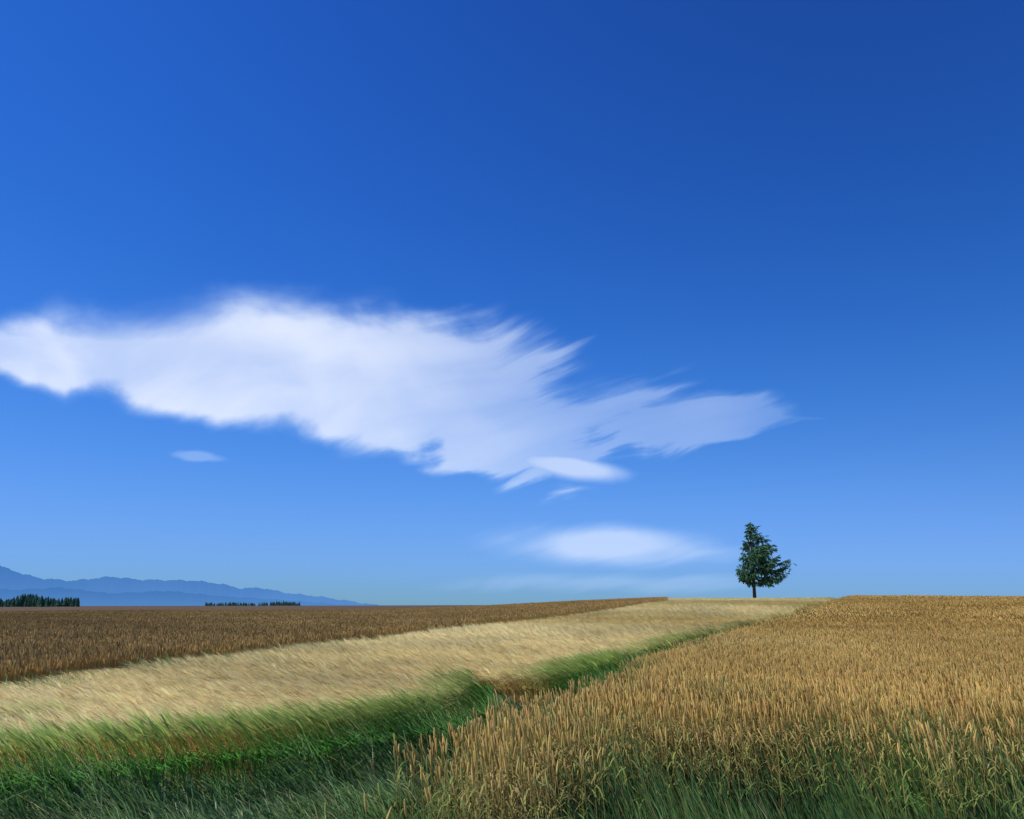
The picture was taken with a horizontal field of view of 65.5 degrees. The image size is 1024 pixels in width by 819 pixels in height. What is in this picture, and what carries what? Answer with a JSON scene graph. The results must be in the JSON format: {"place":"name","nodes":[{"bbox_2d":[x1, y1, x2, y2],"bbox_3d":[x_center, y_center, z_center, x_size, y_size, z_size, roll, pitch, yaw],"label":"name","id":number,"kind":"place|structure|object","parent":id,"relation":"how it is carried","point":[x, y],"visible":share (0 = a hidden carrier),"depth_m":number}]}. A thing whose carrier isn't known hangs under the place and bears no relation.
{"place":"outdoors","nodes":[
{"label":"outdoors","id":0,"kind":"place"},
{"bbox_2d":[0,587,347,605],"bbox_3d":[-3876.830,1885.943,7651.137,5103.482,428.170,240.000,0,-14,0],"label":"mountains","id":1,"kind":"structure","parent":0,"point":[149,598],"depth_m":7752.89},
{"bbox_2d":[0,566,377,604],"bbox_3d":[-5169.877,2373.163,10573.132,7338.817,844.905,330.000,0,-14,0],"label":"mountains","id":2,"kind":"structure","parent":0,"point":[11,579],"depth_m":10686.63},
{"bbox_2d":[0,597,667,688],"bbox_3d":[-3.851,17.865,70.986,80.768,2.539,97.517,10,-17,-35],"label":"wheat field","id":3,"kind":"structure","parent":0,"point":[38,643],"depth_m":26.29},
{"bbox_2d":[0,597,1018,818],"bbox_3d":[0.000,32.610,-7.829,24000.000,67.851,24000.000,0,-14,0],"label":"ground","id":4,"kind":"structure","parent":0,"point":[348,607],"depth_m":230.80},
{"bbox_2d":[0,594,79,606],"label":"forest","id":5,"kind":"object","parent":4,"relation":"on","point":[28,600],"visible":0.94,"depth_m":603.98},
{"bbox_2d":[205,601,300,605],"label":"forest","id":6,"kind":"object","parent":4,"relation":"on","point":[286,603],"visible":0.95,"depth_m":1664.60},
{"bbox_2d":[735,522,796,597],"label":"larch tree","id":7,"kind":"object","parent":4,"relation":"on","point":[767,570],"depth_m":84.81},
{"bbox_2d":[0,597,1023,818],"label":"barley field","id":8,"kind":"structure","parent":0,"point":[182,716],"depth_m":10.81},
{"bbox_2d":[0,0,1023,604],"label":"sky","id":9,"kind":"structure","parent":0,"point":[380,302]},
{"bbox_2d":[324,625,1023,818],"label":"wheat field","id":10,"kind":"structure","parent":0,"point":[932,671],"depth_m":6.93},
{"bbox_2d":[721,595,1023,639],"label":"wheat field","id":11,"kind":"structure","parent":0,"point":[933,612],"depth_m":34.96}
]}

